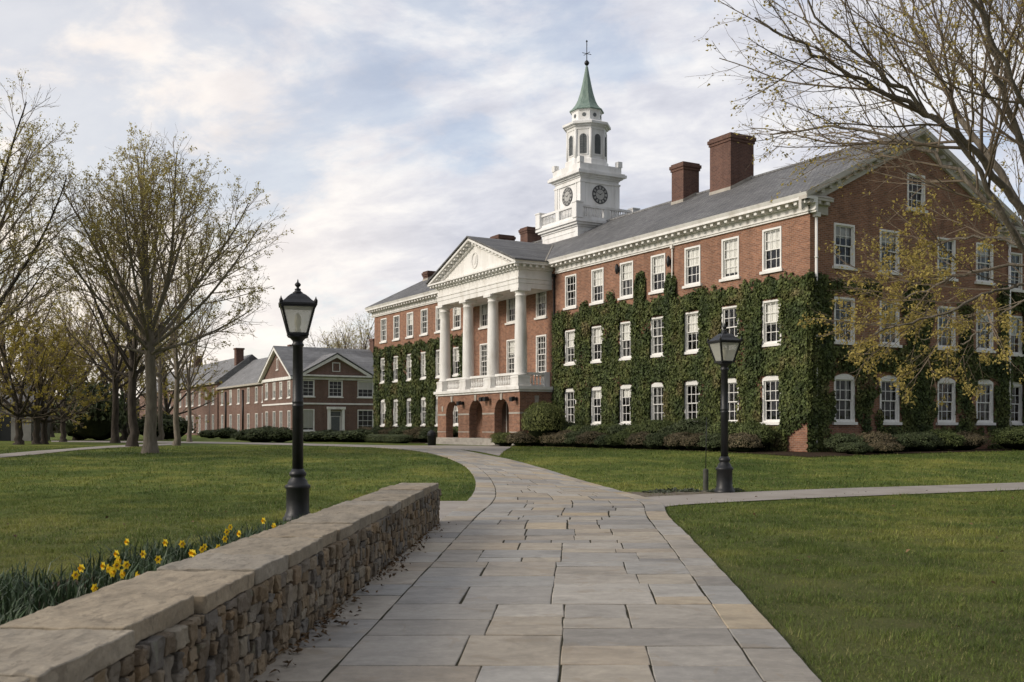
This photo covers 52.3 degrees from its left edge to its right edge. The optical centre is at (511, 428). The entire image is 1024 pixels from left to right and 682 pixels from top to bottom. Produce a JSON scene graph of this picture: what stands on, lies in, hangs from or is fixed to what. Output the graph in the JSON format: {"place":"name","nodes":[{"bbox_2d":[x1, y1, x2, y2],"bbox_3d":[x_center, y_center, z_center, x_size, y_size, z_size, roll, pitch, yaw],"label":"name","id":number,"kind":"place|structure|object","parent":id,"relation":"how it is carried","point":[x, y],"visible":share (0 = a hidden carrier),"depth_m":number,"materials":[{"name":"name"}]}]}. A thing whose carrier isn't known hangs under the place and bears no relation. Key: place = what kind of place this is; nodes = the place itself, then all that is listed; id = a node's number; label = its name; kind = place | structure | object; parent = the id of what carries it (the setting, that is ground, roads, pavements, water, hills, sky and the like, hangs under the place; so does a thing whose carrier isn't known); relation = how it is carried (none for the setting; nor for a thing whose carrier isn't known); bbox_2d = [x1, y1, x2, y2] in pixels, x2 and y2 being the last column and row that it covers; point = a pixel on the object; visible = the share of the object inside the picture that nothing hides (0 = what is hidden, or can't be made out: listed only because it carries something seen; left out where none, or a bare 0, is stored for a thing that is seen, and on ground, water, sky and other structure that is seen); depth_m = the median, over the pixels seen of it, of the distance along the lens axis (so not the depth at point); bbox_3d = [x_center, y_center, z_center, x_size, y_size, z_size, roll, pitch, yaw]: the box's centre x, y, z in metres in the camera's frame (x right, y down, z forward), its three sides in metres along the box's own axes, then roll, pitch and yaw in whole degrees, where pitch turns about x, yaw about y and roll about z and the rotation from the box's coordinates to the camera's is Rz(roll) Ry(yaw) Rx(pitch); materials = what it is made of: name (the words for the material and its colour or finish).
{"place":"outdoors","nodes":[
{"label":"outdoors","id":0,"kind":"place"},
{"bbox_2d":[0,443,171,456],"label":"lawn path","id":1,"kind":"structure","parent":0,"point":[34,452],"depth_m":45.02,"materials":[{"name":"concrete"}]},
{"bbox_2d":[51,441,432,446],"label":"side path","id":2,"kind":"structure","parent":0,"point":[348,445],"depth_m":66.38,"materials":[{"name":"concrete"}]},
{"bbox_2d":[439,501,465,520],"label":"apron path","id":3,"kind":"structure","parent":0,"point":[447,507],"depth_m":20.05,"materials":[{"name":"stone"}]},
{"bbox_2d":[0,433,1023,681],"bbox_3d":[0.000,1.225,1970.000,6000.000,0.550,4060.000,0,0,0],"label":"ground","id":4,"kind":"structure","parent":0,"point":[886,625],"depth_m":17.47,"materials":[{"name":"plant"}]},
{"bbox_2d":[0,381,52,440],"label":"outbuilding","id":5,"kind":"structure","parent":4,"relation":"on","point":[7,433],"depth_m":82.19,"materials":[{"name":"metal"}]},
{"bbox_2d":[0,414,10,440],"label":"door","id":6,"kind":"structure","parent":5,"relation":"in","point":[5,435],"depth_m":82.10,"materials":[{"name":"metal"}]},
{"bbox_2d":[0,288,70,418],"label":"golden tree","id":7,"kind":"object","parent":4,"relation":"on","point":[24,357],"visible":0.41,"depth_m":64.36,"materials":[{"name":"yellow plant"}]},
{"bbox_2d":[0,303,82,444],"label":"golden tree","id":8,"kind":"object","parent":4,"relation":"on","point":[17,416],"visible":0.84,"depth_m":62.57,"materials":[{"name":"yellow plant"}]},
{"bbox_2d":[0,251,84,393],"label":"bare tree","id":9,"kind":"object","parent":4,"relation":"on","point":[14,336],"visible":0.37,"depth_m":82.78,"materials":[{"name":"brown plant"}]},
{"bbox_2d":[0,328,106,443],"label":"golden tree","id":10,"kind":"object","parent":4,"relation":"on","point":[44,435],"visible":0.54,"depth_m":65.15,"materials":[{"name":"yellow plant"}]},
{"bbox_2d":[0,312,108,443],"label":"golden tree","id":11,"kind":"object","parent":4,"relation":"on","point":[36,432],"visible":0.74,"depth_m":64.37,"materials":[{"name":"yellow plant"}]},
{"bbox_2d":[0,68,109,396],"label":"maple tree","id":12,"kind":"object","parent":4,"relation":"on","point":[15,244],"visible":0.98,"depth_m":38.95,"materials":[{"name":"brown plant"}]},
{"bbox_2d":[1,334,126,441],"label":"golden tree","id":13,"kind":"object","parent":4,"relation":"on","point":[63,430],"visible":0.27,"depth_m":74.84,"materials":[{"name":"yellow plant"}]},
{"bbox_2d":[21,270,132,439],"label":"bare tree","id":14,"kind":"object","parent":4,"relation":"on","point":[76,378],"visible":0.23,"depth_m":89.25,"materials":[{"name":"brown plant"}]},
{"bbox_2d":[53,379,127,438],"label":"shrub","id":15,"kind":"object","parent":4,"relation":"on","point":[98,425],"visible":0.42,"depth_m":81.79,"materials":[{"name":"plant"}]},
{"bbox_2d":[50,320,158,417],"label":"golden tree","id":16,"kind":"object","parent":4,"relation":"on","point":[142,377],"visible":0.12,"depth_m":92.02,"materials":[{"name":"yellow plant"}]},
{"bbox_2d":[35,256,181,442],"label":"bare tree","id":17,"kind":"object","parent":4,"relation":"on","point":[114,380],"visible":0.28,"depth_m":70.21,"materials":[{"name":"brown plant"}]},
{"bbox_2d":[69,317,185,439],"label":"golden tree","id":18,"kind":"object","parent":4,"relation":"on","point":[124,434],"visible":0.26,"depth_m":88.96,"materials":[{"name":"yellow plant"}]},
{"bbox_2d":[42,191,223,446],"bbox_3d":[-19.835,-5.694,55.296,8.627,13.588,9.666,0,0,35],"label":"bare tree","id":19,"kind":"object","parent":4,"relation":"on","point":[131,364],"visible":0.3,"depth_m":55.09,"materials":[{"name":"brown plant"}]},
{"bbox_2d":[25,123,293,453],"bbox_3d":[-14.357,-5.628,42.413,9.840,13.528,9.526,0,0,-24],"label":"maple tree","id":20,"kind":"object","parent":4,"relation":"on","point":[147,319],"visible":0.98,"depth_m":41.55,"materials":[{"name":"brown plant"}]},
{"bbox_2d":[111,262,208,439],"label":"slender tree","id":21,"kind":"object","parent":4,"relation":"on","point":[160,367],"visible":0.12,"depth_m":85.92,"materials":[{"name":"brown plant"}]},
{"bbox_2d":[124,412,197,439],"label":"shrub","id":22,"kind":"object","parent":4,"relation":"on","point":[168,428],"visible":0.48,"depth_m":88.01,"materials":[{"name":"plant"}]},
{"bbox_2d":[106,327,229,423],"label":"golden tree","id":23,"kind":"object","parent":4,"relation":"on","point":[166,407],"visible":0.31,"depth_m":101.39,"materials":[{"name":"yellow plant"}]},
{"bbox_2d":[122,228,230,445],"bbox_3d":[-19.412,-5.212,59.563,6.748,12.623,6.584,0,0,0],"label":"slender tree","id":24,"kind":"object","parent":4,"relation":"on","point":[177,368],"visible":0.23,"depth_m":59.45,"materials":[{"name":"brown plant"}]},
{"bbox_2d":[160,290,227,441],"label":"slender tree","id":25,"kind":"object","parent":4,"relation":"on","point":[189,381],"visible":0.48,"depth_m":74.83,"materials":[{"name":"brown plant"}]},
{"bbox_2d":[0,483,440,681],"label":"stone wall","id":26,"kind":"structure","parent":4,"relation":"on","point":[242,610],"depth_m":5.89,"materials":[{"name":"stone"}]},
{"bbox_2d":[137,338,373,434],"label":"brick hall","id":27,"kind":"structure","parent":4,"relation":"on","point":[338,385],"depth_m":124.89,"materials":[{"name":"red brick"}]},
{"bbox_2d":[245,425,274,441],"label":"shrub","id":28,"kind":"object","parent":4,"relation":"on","point":[257,435],"visible":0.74,"depth_m":71.66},
{"bbox_2d":[263,427,291,442],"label":"shrub","id":29,"kind":"object","parent":4,"relation":"on","point":[280,434],"visible":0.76,"depth_m":71.73,"materials":[{"name":"plant"}]},
{"bbox_2d":[278,280,317,521],"bbox_3d":[-3.489,-0.445,17.000,0.608,3.990,0.600,0,0,-14],"label":"street lamp","id":30,"kind":"object","parent":4,"relation":"on","point":[297,306],"visible":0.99,"depth_m":16.88,"materials":[{"name":"metal"}]},
{"bbox_2d":[309,314,373,349],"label":"bare tree","id":31,"kind":"object","parent":4,"relation":"on","point":[348,340],"visible":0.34,"depth_m":149.15,"materials":[{"name":"brown plant"}]},
{"bbox_2d":[337,428,377,441],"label":"shrub","id":32,"kind":"object","parent":4,"relation":"on","point":[358,435],"visible":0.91,"depth_m":72.60,"materials":[{"name":"plant"}]},
{"bbox_2d":[381,434,411,442],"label":"box hedge","id":33,"kind":"object","parent":4,"relation":"on","point":[394,438],"visible":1,"depth_m":68.01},
{"bbox_2d":[424,445,509,455],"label":"forecourt","id":34,"kind":"structure","parent":4,"relation":"on","point":[496,450],"depth_m":49.66,"materials":[{"name":"stone"}]},
{"bbox_2d":[0,491,1023,544],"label":"grass","id":35,"kind":"structure","parent":4,"relation":"on","point":[272,503],"depth_m":17.82,"materials":[{"name":"plant"}]},
{"bbox_2d":[365,40,1023,451],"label":"college hall","id":36,"kind":"structure","parent":4,"relation":"on","point":[499,300],"depth_m":53.85,"materials":[{"name":"red brick"}]},
{"bbox_2d":[373,332,462,436],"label":"ivy","id":37,"kind":"object","parent":36,"relation":"attached to","point":[415,389],"visible":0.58,"depth_m":76.81,"materials":[{"name":"green plant"}]},
{"bbox_2d":[534,291,547,319],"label":"window","id":38,"kind":"structure","parent":36,"relation":"in","point":[541,297],"depth_m":61.31,"materials":[{"name":"paint"}]},
{"bbox_2d":[536,334,546,375],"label":"window","id":39,"kind":"structure","parent":36,"relation":"in","point":[545,335],"depth_m":61.37,"materials":[{"name":"paint"}]},
{"bbox_2d":[563,329,576,365],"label":"window","id":40,"kind":"structure","parent":36,"relation":"in","point":[571,332],"depth_m":58.73,"materials":[{"name":"paint"}]},
{"bbox_2d":[563,274,577,309],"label":"window","id":41,"kind":"structure","parent":36,"relation":"in","point":[575,306],"depth_m":58.50,"materials":[{"name":"paint"}]},
{"bbox_2d":[590,386,601,425],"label":"window","id":42,"kind":"structure","parent":36,"relation":"in","point":[596,391],"depth_m":56.49,"materials":[{"name":"paint"}]},
{"bbox_2d":[590,326,603,363],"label":"window","id":43,"kind":"structure","parent":36,"relation":"in","point":[596,331],"depth_m":56.49,"materials":[{"name":"paint"}]},
{"bbox_2d":[589,267,604,305],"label":"window","id":44,"kind":"structure","parent":36,"relation":"in","point":[597,275],"depth_m":56.33,"materials":[{"name":"paint"}]},
{"bbox_2d":[619,384,631,424],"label":"window","id":45,"kind":"structure","parent":36,"relation":"in","point":[626,387],"depth_m":54.13,"materials":[{"name":"paint"}]},
{"bbox_2d":[618,321,632,360],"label":"window","id":46,"kind":"structure","parent":36,"relation":"in","point":[623,343],"depth_m":54.16,"materials":[{"name":"paint"}]},
{"bbox_2d":[617,260,633,300],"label":"window","id":47,"kind":"structure","parent":36,"relation":"in","point":[628,266],"depth_m":54.07,"materials":[{"name":"paint"}]},
{"bbox_2d":[648,253,665,294],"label":"window","id":48,"kind":"structure","parent":36,"relation":"in","point":[660,259],"depth_m":51.75,"materials":[{"name":"paint"}]},
{"bbox_2d":[651,382,664,419],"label":"window","id":49,"kind":"structure","parent":36,"relation":"in","point":[657,385],"depth_m":51.93,"materials":[{"name":"paint"}]},
{"bbox_2d":[650,316,665,357],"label":"window","id":50,"kind":"structure","parent":36,"relation":"in","point":[653,354],"depth_m":51.92,"materials":[{"name":"paint"}]},
{"bbox_2d":[551,269,813,450],"bbox_3d":[7.234,-3.468,51.294,0.347,9.104,20.200,0,0,-30],"label":"ivy","id":51,"kind":"object","parent":36,"relation":"attached to","point":[789,365],"visible":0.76,"depth_m":49.35,"materials":[{"name":"green plant"}]},
{"bbox_2d":[682,245,701,288],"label":"window","id":52,"kind":"structure","parent":36,"relation":"in","point":[694,258],"depth_m":49.47,"materials":[{"name":"paint"}]},
{"bbox_2d":[684,380,700,420],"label":"window","id":53,"kind":"structure","parent":36,"relation":"in","point":[691,383],"depth_m":49.72,"materials":[{"name":"paint"}]},
{"bbox_2d":[684,311,700,354],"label":"window","id":54,"kind":"structure","parent":36,"relation":"in","point":[693,327],"depth_m":49.56,"materials":[{"name":"paint"}]},
{"bbox_2d":[719,236,740,281],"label":"window","id":55,"kind":"structure","parent":36,"relation":"in","point":[729,265],"depth_m":47.23,"materials":[{"name":"paint"}]},
{"bbox_2d":[759,375,780,424],"bbox_3d":[11.170,-1.245,44.783,0.230,2.150,1.340,0,0,-30],"label":"window","id":56,"kind":"structure","parent":36,"relation":"in","point":[770,378],"depth_m":44.98,"materials":[{"name":"paint"}]},
{"bbox_2d":[761,299,781,346],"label":"window","id":57,"kind":"structure","parent":36,"relation":"in","point":[772,313],"depth_m":44.98,"materials":[{"name":"paint"}]},
{"bbox_2d":[759,226,783,274],"bbox_3d":[11.184,-7.655,44.791,0.264,1.930,1.340,0,0,-30],"label":"window","id":58,"kind":"structure","parent":36,"relation":"in","point":[774,235],"depth_m":44.93,"materials":[{"name":"paint"}]},
{"bbox_2d":[832,374,857,424],"bbox_3d":[13.937,-1.245,43.938,1.420,2.150,0.330,0,0,-30],"label":"window","id":59,"kind":"structure","parent":36,"relation":"in","point":[841,377],"depth_m":44.05,"materials":[{"name":"paint"}]},
{"bbox_2d":[832,222,857,270],"bbox_3d":[13.954,-7.655,43.910,1.420,1.930,0.264,0,0,-30],"label":"window","id":60,"kind":"structure","parent":36,"relation":"in","point":[841,230],"depth_m":44.03,"materials":[{"name":"paint"}]},
{"bbox_2d":[834,296,856,344],"bbox_3d":[13.962,-4.535,43.895,1.420,1.990,0.230,0,0,-30],"label":"window","id":61,"kind":"structure","parent":36,"relation":"in","point":[838,341],"depth_m":43.91,"materials":[{"name":"paint"}]},
{"bbox_2d":[878,301,901,347],"bbox_3d":[16.336,-4.535,45.322,1.420,1.990,0.330,0,0,-30],"label":"window","id":62,"kind":"structure","parent":36,"relation":"in","point":[890,305],"depth_m":45.44,"materials":[{"name":"paint"}]},
{"bbox_2d":[879,375,901,424],"bbox_3d":[16.361,-1.245,45.278,1.420,2.150,0.230,0,0,-30],"label":"window","id":63,"kind":"structure","parent":36,"relation":"in","point":[886,422],"depth_m":45.35,"materials":[{"name":"paint"}]},
{"bbox_2d":[879,229,901,275],"bbox_3d":[16.336,-7.655,45.322,1.420,1.930,0.330,0,0,-30],"label":"window","id":64,"kind":"structure","parent":36,"relation":"in","point":[882,240],"depth_m":45.42,"materials":[{"name":"paint"}]},
{"bbox_2d":[806,271,1013,451],"bbox_3d":[17.891,-2.859,45.997,13.509,7.878,0.366,0,0,-30],"label":"ivy","id":65,"kind":"object","parent":36,"relation":"attached to","point":[921,414],"visible":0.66,"depth_m":45.61,"materials":[{"name":"green plant"}]},
{"bbox_2d":[905,173,927,213],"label":"window","id":66,"kind":"structure","parent":36,"relation":"in","point":[922,197],"depth_m":46.20,"materials":[{"name":"paint"}]},
{"bbox_2d":[936,378,957,424],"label":"window","id":67,"kind":"structure","parent":36,"relation":"in","point":[953,388],"depth_m":47.27,"materials":[{"name":"paint"}]},
{"bbox_2d":[936,306,957,350],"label":"window","id":68,"kind":"structure","parent":36,"relation":"in","point":[940,347],"depth_m":47.13,"materials":[{"name":"paint"}]},
{"bbox_2d":[937,237,957,281],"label":"window","id":69,"kind":"structure","parent":36,"relation":"in","point":[953,243],"depth_m":47.39,"materials":[{"name":"paint"}]},
{"bbox_2d":[974,242,995,285],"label":"window","id":70,"kind":"structure","parent":36,"relation":"in","point":[982,282],"depth_m":48.66,"materials":[{"name":"paint"}]},
{"bbox_2d":[975,379,995,424],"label":"window","id":71,"kind":"structure","parent":36,"relation":"in","point":[980,422],"depth_m":48.72,"materials":[{"name":"paint"}]},
{"bbox_2d":[975,309,995,352],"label":"window","id":72,"kind":"structure","parent":36,"relation":"in","point":[980,349],"depth_m":48.63,"materials":[{"name":"paint"}]},
{"bbox_2d":[1011,292,1023,426],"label":"ivy","id":73,"kind":"object","parent":36,"relation":"attached to","point":[1018,360],"visible":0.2,"depth_m":51.00,"materials":[{"name":"green plant"}]},
{"bbox_2d":[1011,381,1023,424],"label":"window","id":74,"kind":"structure","parent":36,"relation":"in","point":[1016,385],"depth_m":51.28,"materials":[{"name":"paint"}]},
{"bbox_2d":[1011,315,1023,356],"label":"window","id":75,"kind":"structure","parent":36,"relation":"in","point":[1015,331],"depth_m":51.28,"materials":[{"name":"paint"}]},
{"bbox_2d":[707,323,742,492],"bbox_3d":[4.935,-0.459,24.240,0.608,3.990,0.600,0,0,-20],"label":"street lamp","id":76,"kind":"object","parent":4,"relation":"on","point":[724,345],"visible":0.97,"depth_m":24.14,"materials":[{"name":"metal"}]},
{"bbox_2d":[491,445,1023,456],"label":"planting bed","id":77,"kind":"object","parent":4,"relation":"on","point":[804,454],"visible":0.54,"depth_m":42.56,"materials":[{"name":"soil"}]},
{"bbox_2d":[505,430,537,446],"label":"shrub","id":78,"kind":"object","parent":77,"relation":"on","point":[521,438],"visible":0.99,"depth_m":55.72,"materials":[{"name":"plant"}]},
{"bbox_2d":[520,400,568,439],"bbox_3d":[1.749,-0.471,56.341,2.739,2.218,2.613,0,0,-10],"label":"round shrub","id":79,"kind":"object","parent":77,"relation":"on","point":[541,418],"visible":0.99,"depth_m":55.60,"materials":[{"name":"plant"}]},
{"bbox_2d":[575,431,606,446],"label":"shrub","id":80,"kind":"object","parent":77,"relation":"on","point":[587,439],"visible":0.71,"depth_m":51.78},
{"bbox_2d":[605,429,634,447],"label":"shrub","id":81,"kind":"object","parent":77,"relation":"on","point":[617,439],"visible":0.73,"depth_m":49.47,"materials":[{"name":"plant"}]},
{"bbox_2d":[624,431,652,448],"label":"shrub","id":82,"kind":"object","parent":77,"relation":"on","point":[635,440],"visible":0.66,"depth_m":48.49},
{"bbox_2d":[643,432,668,448],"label":"shrub","id":83,"kind":"object","parent":77,"relation":"on","point":[655,440],"visible":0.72,"depth_m":47.20,"materials":[{"name":"plant"}]},
{"bbox_2d":[638,419,673,432],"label":"shrub","id":84,"kind":"object","parent":77,"relation":"on","point":[652,426],"visible":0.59,"depth_m":49.41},
{"bbox_2d":[663,431,694,449],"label":"shrub","id":85,"kind":"object","parent":77,"relation":"on","point":[672,441],"visible":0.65,"depth_m":46.18,"materials":[{"name":"plant"}]},
{"bbox_2d":[667,417,710,434],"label":"shrub","id":86,"kind":"object","parent":77,"relation":"on","point":[683,425],"visible":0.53,"depth_m":47.14,"materials":[{"name":"plant"}]},
{"bbox_2d":[678,432,709,449],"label":"shrub","id":87,"kind":"object","parent":77,"relation":"on","point":[688,442],"visible":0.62,"depth_m":45.03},
{"bbox_2d":[696,433,728,451],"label":"shrub","id":88,"kind":"object","parent":77,"relation":"on","point":[713,442],"visible":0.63,"depth_m":43.84,"materials":[{"name":"plant"}]},
{"bbox_2d":[705,421,745,434],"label":"shrub","id":89,"kind":"object","parent":77,"relation":"on","point":[715,428],"visible":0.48,"depth_m":44.85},
{"bbox_2d":[728,431,764,451],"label":"shrub","id":90,"kind":"object","parent":77,"relation":"on","point":[743,442],"visible":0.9,"depth_m":42.75,"materials":[{"name":"plant"}]},
{"bbox_2d":[733,420,777,449],"bbox_3d":[10.268,0.235,44.275,1.945,1.346,2.057,0,0,-15],"label":"shrub","id":91,"kind":"object","parent":77,"relation":"on","point":[764,433],"visible":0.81,"depth_m":43.79,"materials":[{"name":"plant"}]},
{"bbox_2d":[823,432,864,452],"bbox_3d":[13.544,0.560,42.480,1.709,0.897,1.782,0,0,32],"label":"shrub","id":92,"kind":"object","parent":77,"relation":"on","point":[834,441],"visible":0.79,"depth_m":42.09,"materials":[{"name":"plant"}]},
{"bbox_2d":[835,441,873,453],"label":"shrub","id":93,"kind":"object","parent":77,"relation":"on","point":[861,447],"visible":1,"depth_m":40.76,"materials":[{"name":"plant"}]},
{"bbox_2d":[855,430,897,451],"bbox_3d":[14.823,0.508,42.878,2.262,0.892,1.885,0,0,-28],"label":"shrub","id":94,"kind":"object","parent":77,"relation":"on","point":[870,436],"visible":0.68,"depth_m":42.44,"materials":[{"name":"plant"}]},
{"bbox_2d":[868,440,904,453],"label":"shrub","id":95,"kind":"object","parent":77,"relation":"on","point":[886,447],"visible":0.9,"depth_m":41.38,"materials":[{"name":"plant"}]},
{"bbox_2d":[888,432,918,451],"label":"shrub","id":96,"kind":"object","parent":77,"relation":"on","point":[906,441],"visible":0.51,"depth_m":43.07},
{"bbox_2d":[902,430,945,450],"bbox_3d":[17.254,0.507,44.262,2.230,0.894,1.879,0,0,-39],"label":"shrub","id":97,"kind":"object","parent":77,"relation":"on","point":[927,440],"visible":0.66,"depth_m":43.77,"materials":[{"name":"plant"}]},
{"bbox_2d":[928,428,965,449],"bbox_3d":[18.542,0.417,45.207,2.174,1.014,1.989,0,0,2],"label":"shrub","id":98,"kind":"object","parent":77,"relation":"on","point":[953,440],"visible":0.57,"depth_m":44.53,"materials":[{"name":"plant"}]},
{"bbox_2d":[954,430,990,449],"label":"shrub","id":99,"kind":"object","parent":77,"relation":"on","point":[974,440],"visible":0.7,"depth_m":45.31,"materials":[{"name":"plant"}]},
{"bbox_2d":[985,425,1023,449],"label":"mound shrub","id":100,"kind":"object","parent":77,"relation":"on","point":[1010,438],"visible":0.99,"depth_m":45.75,"materials":[{"name":"plant"}]},
{"bbox_2d":[689,0,1023,410],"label":"oak tree","id":101,"kind":"object","parent":4,"relation":"on","point":[982,152],"visible":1,"depth_m":20.21,"materials":[{"name":"brown plant"}]},
{"bbox_2d":[0,445,1023,493],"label":"grass","id":102,"kind":"structure","parent":0,"point":[310,451],"depth_m":32.88,"materials":[{"name":"plant"}]},
{"bbox_2d":[0,0,1023,398],"label":"sky","id":103,"kind":"structure","parent":0,"point":[388,134],"materials":[{"name":"white"}]},
{"bbox_2d":[251,446,821,681],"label":"path","id":104,"kind":"structure","parent":0,"point":[425,627],"depth_m":8.60,"materials":[{"name":"stone"}]},
{"bbox_2d":[252,521,456,681],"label":"fallen leaves","id":105,"kind":"object","parent":104,"relation":"on","point":[330,615],"visible":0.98,"depth_m":8.11,"materials":[{"name":"brown plant"}]},
{"bbox_2d":[628,490,714,496],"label":"worn verge","id":106,"kind":"structure","parent":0,"point":[645,494],"depth_m":23.88,"materials":[{"name":"soil"}]},
{"bbox_2d":[647,482,1023,506],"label":"cross path","id":107,"kind":"structure","parent":0,"point":[671,500],"depth_m":24.07,"materials":[{"name":"stone"}]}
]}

